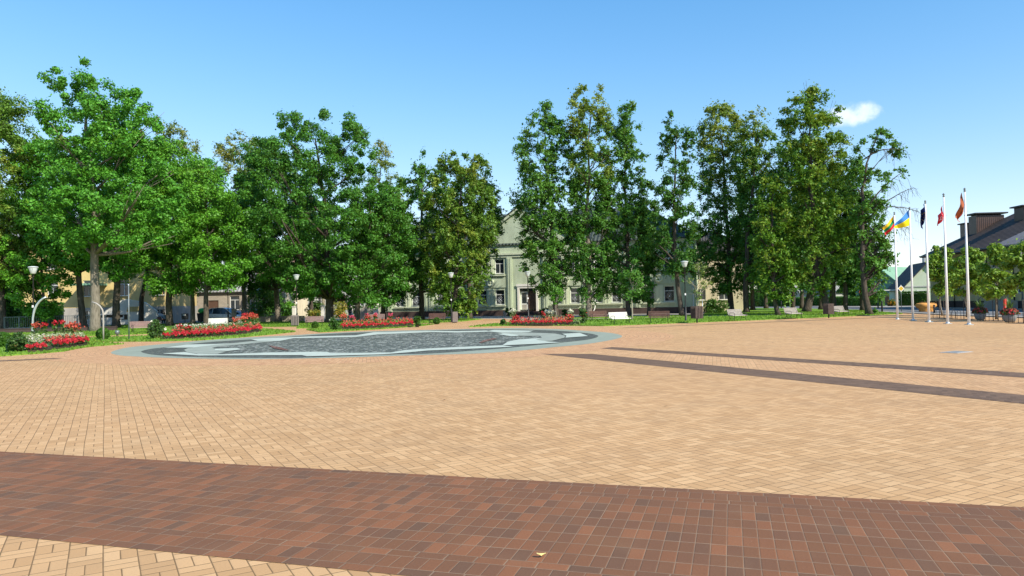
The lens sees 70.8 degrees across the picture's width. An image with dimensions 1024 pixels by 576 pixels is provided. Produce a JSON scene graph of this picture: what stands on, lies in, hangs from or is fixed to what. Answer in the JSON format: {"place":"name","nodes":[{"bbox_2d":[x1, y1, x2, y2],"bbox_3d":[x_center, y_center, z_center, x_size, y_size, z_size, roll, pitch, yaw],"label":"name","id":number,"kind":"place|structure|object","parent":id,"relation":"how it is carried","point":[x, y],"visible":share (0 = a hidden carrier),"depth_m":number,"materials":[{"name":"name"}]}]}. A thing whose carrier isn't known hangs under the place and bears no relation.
{"place":"outdoors","nodes":[
{"label":"outdoors","id":0,"kind":"place"},
{"bbox_2d":[0,342,122,356],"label":"lawn","id":1,"kind":"structure","parent":0,"point":[94,345],"depth_m":30.69,"materials":[{"name":"green plant"}]},
{"bbox_2d":[22,319,89,351],"bbox_3d":[-21.980,2.186,34.626,2.973,1.272,10.311,0,-1,-34],"label":"flower bed","id":2,"kind":"object","parent":1,"relation":"on","point":[64,338],"visible":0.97,"depth_m":35.21,"materials":[{"name":"plant"}]},
{"bbox_2d":[5,331,31,351],"bbox_3d":[-20.881,2.296,30.419,0.972,0.948,1.219,-1,-1,0],"label":"rose shrub","id":3,"kind":"object","parent":2,"relation":"in","point":[18,341],"visible":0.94,"depth_m":30.24,"materials":[{"name":"green plant"}]},
{"bbox_2d":[3,224,197,323],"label":"apartment house","id":4,"kind":"structure","parent":0,"point":[181,305],"depth_m":92.30,"materials":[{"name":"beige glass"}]},
{"bbox_2d":[10,318,304,328],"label":"street","id":5,"kind":"structure","parent":0,"point":[127,324],"depth_m":89.69,"materials":[{"name":"grey asphalt"}]},
{"bbox_2d":[100,299,165,324],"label":"van","id":6,"kind":"structure","parent":5,"relation":"on","point":[151,313],"depth_m":85.76,"materials":[{"name":"metal"}]},
{"bbox_2d":[113,119,206,320],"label":"linden tree","id":7,"kind":"object","parent":5,"relation":"on","point":[169,133],"visible":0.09,"depth_m":83.93,"materials":[{"name":"green plant"}]},
{"bbox_2d":[289,192,335,310],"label":"linden tree","id":8,"kind":"object","parent":5,"relation":"on","point":[320,271],"visible":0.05,"depth_m":94.82,"materials":[{"name":"green plant"}]},
{"bbox_2d":[25,321,296,337],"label":"lawn","id":9,"kind":"structure","parent":0,"point":[183,323],"depth_m":61.27,"materials":[{"name":"green plant"}]},
{"bbox_2d":[0,86,44,328],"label":"tall tree","id":10,"kind":"object","parent":9,"relation":"on","point":[8,135],"visible":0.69,"depth_m":65.79,"materials":[{"name":"green plant"}]},
{"bbox_2d":[0,213,81,327],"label":"bushy tree","id":11,"kind":"object","parent":9,"relation":"on","point":[45,310],"visible":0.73,"depth_m":64.98,"materials":[{"name":"green plant"}]},
{"bbox_2d":[4,315,105,328],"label":"terrace fence","id":12,"kind":"object","parent":9,"relation":"on","point":[48,326],"visible":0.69,"depth_m":66.29,"materials":[{"name":"brown paint"}]},
{"bbox_2d":[1,135,115,326],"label":"oak tree","id":13,"kind":"object","parent":9,"relation":"on","point":[38,147],"visible":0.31,"depth_m":65.09,"materials":[{"name":"green plant"}]},
{"bbox_2d":[0,326,117,332],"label":"terrace wall","id":14,"kind":"structure","parent":9,"relation":"on","point":[16,330],"depth_m":57.94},
{"bbox_2d":[20,55,189,330],"bbox_3d":[-32.934,-7.733,58.396,11.908,22.539,10.380,-1,-1,0],"label":"oak tree","id":15,"kind":"object","parent":9,"relation":"on","point":[121,142],"visible":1,"depth_m":57.39,"materials":[{"name":"green plant"}]},
{"bbox_2d":[67,130,179,327],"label":"oak tree","id":16,"kind":"object","parent":9,"relation":"on","point":[118,273],"visible":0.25,"depth_m":67.28,"materials":[{"name":"green plant"}]},
{"bbox_2d":[125,136,232,325],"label":"maple tree","id":17,"kind":"object","parent":9,"relation":"on","point":[165,258],"visible":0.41,"depth_m":69.08,"materials":[{"name":"green plant"}]},
{"bbox_2d":[170,155,236,323],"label":"maple tree","id":18,"kind":"object","parent":9,"relation":"on","point":[208,161],"visible":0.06,"depth_m":78.82,"materials":[{"name":"green plant"}]},
{"bbox_2d":[172,178,261,324],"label":"maple tree","id":19,"kind":"object","parent":9,"relation":"on","point":[214,277],"visible":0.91,"depth_m":66.44,"materials":[{"name":"green plant"}]},
{"bbox_2d":[209,307,240,321],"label":"parked car","id":20,"kind":"object","parent":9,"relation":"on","point":[222,312],"visible":0.47,"depth_m":87.20,"materials":[{"name":"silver metal"}]},
{"bbox_2d":[210,129,274,313],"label":"linden tree","id":21,"kind":"object","parent":9,"relation":"on","point":[226,156],"visible":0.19,"depth_m":85.79,"materials":[{"name":"green plant"}]},
{"bbox_2d":[225,136,320,321],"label":"forked tree","id":22,"kind":"object","parent":9,"relation":"on","point":[276,155],"visible":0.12,"depth_m":80.86,"materials":[{"name":"green plant"}]},
{"bbox_2d":[241,316,304,321],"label":"wall","id":23,"kind":"structure","parent":9,"relation":"on","point":[272,318],"depth_m":82.58,"materials":[{"name":"grey stone"}]},
{"bbox_2d":[86,329,294,341],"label":"lawn","id":24,"kind":"structure","parent":0,"point":[189,339],"depth_m":40.65,"materials":[{"name":"green plant"}]},
{"bbox_2d":[161,312,261,338],"bbox_3d":[-19.411,2.363,49.375,5.183,1.430,18.797,-1,-1,0],"label":"flower bed","id":25,"kind":"object","parent":24,"relation":"on","point":[181,331],"visible":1,"depth_m":45.11,"materials":[{"name":"plant"}]},
{"bbox_2d":[146,319,166,338],"bbox_3d":[-20.345,2.359,41.270,1.113,1.196,0.967,0,-2,-44],"label":"rose shrub","id":26,"kind":"object","parent":25,"relation":"in","point":[154,325],"visible":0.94,"depth_m":41.11,"materials":[{"name":"green plant"}]},
{"bbox_2d":[197,273,279,315],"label":"stone house","id":27,"kind":"structure","parent":0,"point":[222,298],"depth_m":108.28,"materials":[{"name":"beige stone"}]},
{"bbox_2d":[240,258,307,316],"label":"cream house","id":28,"kind":"structure","parent":0,"point":[301,305],"depth_m":116.89,"materials":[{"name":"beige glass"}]},
{"bbox_2d":[312,324,425,331],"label":"lawn","id":29,"kind":"structure","parent":0,"point":[365,329],"depth_m":50.95,"materials":[{"name":"green plant"}]},
{"bbox_2d":[339,312,413,328],"bbox_3d":[-10.775,2.474,57.181,5.877,1.185,13.046,-1,-1,-9],"label":"flower bed","id":30,"kind":"object","parent":29,"relation":"on","point":[374,322],"visible":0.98,"depth_m":55.22,"materials":[{"name":"plant"}]},
{"bbox_2d":[297,319,480,328],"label":"lawn","id":31,"kind":"structure","parent":0,"point":[421,322],"depth_m":67.40,"materials":[{"name":"green plant"}]},
{"bbox_2d":[208,106,416,322],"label":"oak tree","id":32,"kind":"object","parent":31,"relation":"on","point":[318,174],"visible":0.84,"depth_m":69.65,"materials":[{"name":"green plant"}]},
{"bbox_2d":[320,183,420,321],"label":"oak tree","id":33,"kind":"object","parent":31,"relation":"on","point":[373,297],"visible":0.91,"depth_m":69.00,"materials":[{"name":"green plant"}]},
{"bbox_2d":[395,148,450,319],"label":"linden tree","id":34,"kind":"object","parent":31,"relation":"on","point":[421,171],"visible":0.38,"depth_m":77.20,"materials":[{"name":"green plant"}]},
{"bbox_2d":[416,149,499,319],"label":"linden tree","id":35,"kind":"object","parent":31,"relation":"on","point":[457,246],"visible":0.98,"depth_m":71.94,"materials":[{"name":"green plant"}]},
{"bbox_2d":[304,312,703,320],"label":"pavement","id":36,"kind":"structure","parent":0,"point":[494,317],"depth_m":84.14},
{"bbox_2d":[334,298,347,317],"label":"golden shrub","id":37,"kind":"object","parent":36,"relation":"on","point":[339,309],"visible":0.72,"depth_m":96.75,"materials":[{"name":"yellow plant"}]},
{"bbox_2d":[363,139,404,246],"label":"linden tree","id":38,"kind":"object","parent":36,"relation":"on","point":[381,162],"visible":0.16,"depth_m":97.04,"materials":[{"name":"green plant"}]},
{"bbox_2d":[371,211,420,319],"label":"linden tree","id":39,"kind":"object","parent":36,"relation":"on","point":[384,309],"visible":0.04,"depth_m":79.64,"materials":[{"name":"green plant"}]},
{"bbox_2d":[446,168,507,318],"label":"linden tree","id":40,"kind":"object","parent":36,"relation":"on","point":[497,212],"visible":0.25,"depth_m":78.88,"materials":[{"name":"green plant"}]},
{"bbox_2d":[366,202,700,317],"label":"town hall","id":41,"kind":"structure","parent":36,"relation":"on","point":[505,287],"depth_m":91.16,"materials":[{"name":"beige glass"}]},
{"bbox_2d":[520,291,527,310],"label":"door","id":42,"kind":"structure","parent":41,"relation":"in","point":[524,294],"depth_m":91.36,"materials":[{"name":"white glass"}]},
{"bbox_2d":[528,291,535,310],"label":"open doorway","id":43,"kind":"structure","parent":41,"relation":"in","point":[531,295],"depth_m":91.16,"materials":[{"name":"black"}]},
{"bbox_2d":[664,286,674,301],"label":"window","id":44,"kind":"structure","parent":41,"relation":"in","point":[668,290],"depth_m":86.76,"materials":[{"name":"grey glass"}]},
{"bbox_2d":[504,98,590,317],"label":"linden tree","id":45,"kind":"object","parent":36,"relation":"on","point":[552,245],"visible":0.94,"depth_m":75.33,"materials":[{"name":"green plant"}]},
{"bbox_2d":[562,83,622,316],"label":"linden tree","id":46,"kind":"object","parent":36,"relation":"on","point":[596,223],"visible":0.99,"depth_m":74.40,"materials":[{"name":"green plant"}]},
{"bbox_2d":[596,99,660,315],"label":"linden tree","id":47,"kind":"object","parent":36,"relation":"on","point":[623,136],"visible":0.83,"depth_m":75.33,"materials":[{"name":"green plant"}]},
{"bbox_2d":[630,179,669,315],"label":"linden tree","id":48,"kind":"object","parent":36,"relation":"on","point":[654,205],"visible":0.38,"depth_m":76.55,"materials":[{"name":"green plant"}]},
{"bbox_2d":[0,312,1023,575],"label":"plaza","id":49,"kind":"structure","parent":0,"point":[558,418],"depth_m":10.35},
{"bbox_2d":[1,226,28,328],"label":"bushy tree","id":50,"kind":"object","parent":49,"relation":"on","point":[10,311],"visible":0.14,"depth_m":71.91,"materials":[{"name":"green plant"}]},
{"bbox_2d":[8,302,64,327],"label":"hedge","id":51,"kind":"object","parent":49,"relation":"on","point":[22,322],"visible":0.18,"depth_m":80.57,"materials":[{"name":"green plant"}]},
{"bbox_2d":[39,327,673,365],"bbox_3d":[-6.087,2.532,35.608,27.539,0.001,28.996,-1,-1,0],"label":"paving ring","id":52,"kind":"object","parent":49,"relation":"on","point":[105,355],"visible":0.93,"depth_m":24.84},
{"bbox_2d":[111,328,621,358],"bbox_3d":[-6.075,2.530,35.660,22.746,0.001,24.280,-1,-1,0],"label":"mosaic ring","id":53,"kind":"object","parent":49,"relation":"on","point":[137,350],"visible":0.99,"depth_m":29.40,"materials":[{"name":"grey stone"}]},
{"bbox_2d":[141,329,597,357],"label":"mosaic setts","id":54,"kind":"structure","parent":53,"relation":"on","point":[158,351],"depth_m":30.20,"materials":[{"name":"stone"}]},
{"bbox_2d":[185,341,270,353],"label":"mosaic slab","id":55,"kind":"structure","parent":54,"relation":"on","point":[209,349],"depth_m":30.30,"materials":[{"name":"grey stone"}]},
{"bbox_2d":[164,345,511,355],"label":"mosaic slab","id":56,"kind":"structure","parent":54,"relation":"on","point":[313,353],"depth_m":26.06,"materials":[{"name":"stone"}]},
{"bbox_2d":[252,331,428,340],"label":"mosaic slab","id":57,"kind":"structure","parent":54,"relation":"on","point":[286,338],"depth_m":39.79,"materials":[{"name":"stone"}]},
{"bbox_2d":[220,333,540,352],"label":"mosaic setts","id":58,"kind":"structure","parent":54,"relation":"on","point":[383,343],"depth_m":31.94,"materials":[{"name":"stone"}]},
{"bbox_2d":[503,338,559,344],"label":"mosaic slab","id":59,"kind":"structure","parent":54,"relation":"on","point":[525,341],"depth_m":29.95,"materials":[{"name":"stone"}]},
{"bbox_2d":[508,332,564,340],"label":"mosaic slab","id":60,"kind":"structure","parent":54,"relation":"on","point":[549,336],"depth_m":35.77,"materials":[{"name":"grey stone"}]},
{"bbox_2d":[0,310,902,355],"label":"grass","id":61,"kind":"structure","parent":49,"relation":"on","point":[123,329],"depth_m":55.58,"materials":[{"name":"green plant"}]},
{"bbox_2d":[0,451,1023,575],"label":"paving band","id":62,"kind":"object","parent":49,"relation":"on","point":[410,524],"visible":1,"depth_m":5.53,"materials":[{"name":"brown brick"}]},
{"bbox_2d":[690,301,702,322],"bbox_3d":[12.854,1.660,50.006,0.675,1.507,0.628,-1,-1,-20],"label":"litter bin","id":63,"kind":"object","parent":49,"relation":"on","point":[696,312],"visible":1,"depth_m":49.75,"materials":[{"name":"brown wood"}]},
{"bbox_2d":[546,354,1023,403],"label":"paving band","id":64,"kind":"object","parent":49,"relation":"on","point":[987,395],"visible":1,"depth_m":14.64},
{"bbox_2d":[601,347,1023,376],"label":"paving band","id":65,"kind":"object","parent":49,"relation":"on","point":[984,372],"visible":1,"depth_m":17.95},
{"bbox_2d":[893,212,899,319],"bbox_3d":[26.395,-1.549,49.497,0.320,7.420,0.320,-1,-1,0],"label":"flagpole","id":66,"kind":"object","parent":49,"relation":"on","point":[897,311],"visible":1,"depth_m":49.44,"materials":[{"name":"silver metal"}]},
{"bbox_2d":[909,207,916,320],"bbox_3d":[26.008,-1.593,46.897,0.320,7.420,0.320,-1,-1,0],"label":"flagpole","id":67,"kind":"object","parent":49,"relation":"on","point":[912,297],"visible":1,"depth_m":46.84,"materials":[{"name":"silver metal"}]},
{"bbox_2d":[894,210,908,227],"bbox_3d":[25.407,-4.504,46.984,1.035,1.200,0.271,-1,-1,0],"label":"flag","id":68,"kind":"object","parent":67,"relation":"attached to","point":[903,221],"visible":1,"depth_m":46.94,"materials":[{"name":"multicoloured fabric"}]},
{"bbox_2d":[924,200,930,321],"bbox_3d":[25.193,-1.641,43.694,0.320,7.420,0.320,-1,-1,0],"label":"flagpole","id":69,"kind":"object","parent":49,"relation":"on","point":[928,296],"visible":0.99,"depth_m":43.64,"materials":[{"name":"silver metal"}]},
{"bbox_2d":[922,245,960,315],"bbox_3d":[33.522,-0.662,56.015,3.156,5.651,2.996,-1,-1,0],"label":"street tree","id":70,"kind":"object","parent":49,"relation":"on","point":[936,275],"visible":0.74,"depth_m":55.74,"materials":[{"name":"green plant"}]},
{"bbox_2d":[942,193,951,323],"bbox_3d":[24.590,-1.686,40.829,0.320,7.420,0.320,-1,-1,0],"label":"flagpole","id":71,"kind":"object","parent":49,"relation":"on","point":[946,289],"visible":1,"depth_m":40.78,"materials":[{"name":"silver metal"}]},
{"bbox_2d":[948,246,987,316],"bbox_3d":[32.312,-0.638,50.879,2.789,5.425,2.304,-1,-1,-24],"label":"street tree","id":72,"kind":"object","parent":49,"relation":"on","point":[975,258],"visible":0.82,"depth_m":50.63,"materials":[{"name":"green plant"}]},
{"bbox_2d":[963,188,973,324],"bbox_3d":[24.573,-1.724,38.900,0.320,7.420,0.320,-1,-1,0],"label":"flagpole","id":73,"kind":"object","parent":49,"relation":"on","point":[967,286],"visible":1,"depth_m":38.86,"materials":[{"name":"silver metal"}]},
{"bbox_2d":[919,205,1023,309],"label":"school building","id":74,"kind":"structure","parent":49,"relation":"on","point":[985,230],"depth_m":80.34,"materials":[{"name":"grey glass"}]},
{"bbox_2d":[971,299,987,319],"bbox_3d":[29.192,1.321,45.030,0.952,1.393,1.033,0,-1,-40],"label":"flower bowl","id":75,"kind":"object","parent":49,"relation":"on","point":[977,310],"visible":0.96,"depth_m":44.79,"materials":[{"name":"grey stone"}]},
{"bbox_2d":[968,239,1017,318],"bbox_3d":[30.911,-0.543,45.988,2.716,5.093,2.309,-1,-1,-12],"label":"street tree","id":76,"kind":"object","parent":49,"relation":"on","point":[986,274],"visible":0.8,"depth_m":45.75,"materials":[{"name":"green plant"}]},
{"bbox_2d":[999,299,1020,322],"bbox_3d":[28.250,1.218,40.932,1.025,1.473,1.056,-1,-1,0],"label":"flower bowl","id":77,"kind":"object","parent":49,"relation":"on","point":[1009,310],"visible":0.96,"depth_m":40.72,"materials":[{"name":"grey stone"}]},
{"bbox_2d":[998,238,1023,295],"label":"street tree","id":78,"kind":"object","parent":49,"relation":"on","point":[1015,257],"visible":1,"depth_m":42.18,"materials":[{"name":"green plant"}]},
{"bbox_2d":[0,0,1023,290],"label":"sky","id":79,"kind":"structure","parent":0,"point":[946,77],"materials":[{"name":"blue"}]},
{"bbox_2d":[469,313,901,326],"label":"lawn","id":80,"kind":"structure","parent":0,"point":[598,323],"depth_m":54.34,"materials":[{"name":"green plant"}]},
{"bbox_2d":[509,308,574,324],"bbox_3d":[2.220,2.107,54.144,5.246,1.270,8.299,-1,-1,0],"label":"flower bed","id":81,"kind":"object","parent":80,"relation":"on","point":[565,320],"visible":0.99,"depth_m":52.96,"materials":[{"name":"plant"}]},
{"bbox_2d":[550,287,563,319],"bbox_3d":[3.422,1.305,55.028,1.156,2.902,0.935,-1,-1,0],"label":"standard tree","id":82,"kind":"object","parent":81,"relation":"in","point":[556,294],"visible":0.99,"depth_m":54.95,"materials":[{"name":"green plant"}]},
{"bbox_2d":[614,258,645,319],"bbox_3d":[10.156,0.084,60.019,2.452,5.240,2.225,-2,-2,43],"label":"young tree","id":83,"kind":"object","parent":80,"relation":"on","point":[634,292],"visible":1,"depth_m":59.86,"materials":[{"name":"green plant"}]},
{"bbox_2d":[648,311,669,322],"bbox_3d":[10.541,2.067,51.611,1.505,0.850,0.670,-1,-1,12],"label":"park bench","id":84,"kind":"object","parent":80,"relation":"on","point":[658,313],"visible":0.98,"depth_m":51.79,"materials":[{"name":"brown wood"}]},
{"bbox_2d":[685,259,714,305],"bbox_3d":[15.051,0.114,58.126,2.482,4.914,2.409,-1,-1,0],"label":"young tree","id":85,"kind":"object","parent":80,"relation":"on","point":[696,267],"visible":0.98,"depth_m":57.94,"materials":[{"name":"green plant"}]},
{"bbox_2d":[747,173,800,314],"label":"linden tree","id":86,"kind":"object","parent":80,"relation":"on","point":[775,261],"visible":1,"depth_m":65.51,"materials":[{"name":"green plant"}]},
{"bbox_2d":[771,82,860,306],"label":"linden tree","id":87,"kind":"object","parent":80,"relation":"on","point":[805,180],"visible":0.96,"depth_m":65.20,"materials":[{"name":"green plant"}]},
{"bbox_2d":[845,126,920,313],"bbox_3d":[32.898,-5.967,63.515,6.920,16.696,4.334,-1,-1,-18],"label":"sparse tree","id":88,"kind":"object","parent":80,"relation":"on","point":[867,265],"visible":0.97,"depth_m":62.89,"materials":[{"name":"green plant"}]},
{"bbox_2d":[574,308,852,318],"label":"lawn","id":89,"kind":"structure","parent":0,"point":[767,309],"depth_m":85.61,"materials":[{"name":"green plant"}]},
{"bbox_2d":[644,110,703,315],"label":"linden tree","id":90,"kind":"object","parent":89,"relation":"on","point":[680,212],"visible":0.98,"depth_m":70.85,"materials":[{"name":"green plant"}]},
{"bbox_2d":[703,298,729,312],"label":"leafy bush","id":91,"kind":"object","parent":89,"relation":"on","point":[712,306],"visible":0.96,"depth_m":78.53,"materials":[{"name":"green plant"}]},
{"bbox_2d":[697,232,743,310],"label":"annex","id":92,"kind":"object","parent":89,"relation":"on","point":[706,295],"visible":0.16,"depth_m":94.24,"materials":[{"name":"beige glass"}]},
{"bbox_2d":[690,98,760,308],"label":"linden tree","id":93,"kind":"object","parent":89,"relation":"on","point":[710,177],"visible":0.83,"depth_m":83.52,"materials":[{"name":"green plant"}]},
{"bbox_2d":[728,168,775,309],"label":"background tree","id":94,"kind":"object","parent":89,"relation":"on","point":[752,301],"visible":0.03,"depth_m":95.81,"materials":[{"name":"green plant"}]},
{"bbox_2d":[729,105,793,311],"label":"linden tree","id":95,"kind":"object","parent":89,"relation":"on","point":[750,156],"visible":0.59,"depth_m":79.96,"materials":[{"name":"green plant"}]},
{"bbox_2d":[763,137,833,311],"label":"linden tree","id":96,"kind":"object","parent":89,"relation":"on","point":[785,172],"visible":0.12,"depth_m":76.59,"materials":[{"name":"green plant"}]},
{"bbox_2d":[816,174,857,308],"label":"background tree","id":97,"kind":"object","parent":89,"relation":"on","point":[833,297],"visible":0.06,"depth_m":79.64,"materials":[{"name":"green plant"}]},
{"bbox_2d":[825,153,871,309],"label":"background tree","id":98,"kind":"object","parent":89,"relation":"on","point":[844,285],"visible":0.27,"depth_m":78.60,"materials":[{"name":"green plant"}]},
{"bbox_2d":[845,174,883,310],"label":"background tree","id":99,"kind":"object","parent":89,"relation":"on","point":[868,193],"visible":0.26,"depth_m":77.65,"materials":[{"name":"green plant"}]},
{"bbox_2d":[594,349,1023,394],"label":"plaza","id":100,"kind":"structure","parent":0,"point":[1003,384],"depth_m":15.85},
{"bbox_2d":[749,307,1022,315],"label":"road","id":101,"kind":"structure","parent":0,"point":[915,310],"depth_m":75.86,"materials":[{"name":"grey asphalt"}]},
{"bbox_2d":[786,306,1021,309],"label":"pavement","id":102,"kind":"structure","parent":0,"point":[902,307],"depth_m":94.96,"materials":[{"name":"grey concrete"}]},
{"bbox_2d":[767,296,849,306],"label":"hedge","id":103,"kind":"object","parent":102,"relation":"on","point":[839,300],"visible":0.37,"depth_m":123.11,"materials":[{"name":"green plant"}]},
{"bbox_2d":[848,296,884,305],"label":"hedge","id":104,"kind":"object","parent":102,"relation":"on","point":[851,301],"visible":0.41,"depth_m":109.48,"materials":[{"name":"green plant"}]},
{"bbox_2d":[876,258,930,305],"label":"wooden house","id":105,"kind":"structure","parent":102,"relation":"on","point":[919,280],"depth_m":108.13,"materials":[{"name":"beige"}]},
{"bbox_2d":[878,311,1022,317],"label":"pavement","id":106,"kind":"structure","parent":0,"point":[949,314],"depth_m":57.09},
{"label":"ground","id":107,"kind":"structure","parent":0,"visible":0},
{"bbox_2d":[240,283,288,316],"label":"dark bush","id":108,"kind":"object","parent":107,"relation":"on","point":[268,307],"visible":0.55,"depth_m":92.12,"materials":[{"name":"green plant"}]},
{"bbox_2d":[855,267,906,304],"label":"green roofed house","id":109,"kind":"structure","parent":107,"relation":"on","point":[890,272],"depth_m":125.53,"materials":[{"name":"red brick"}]},
{"bbox_2d":[898,291,929,305],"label":"hedge","id":110,"kind":"object","parent":107,"relation":"on","point":[918,298],"visible":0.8,"depth_m":102.45,"materials":[{"name":"green plant"}]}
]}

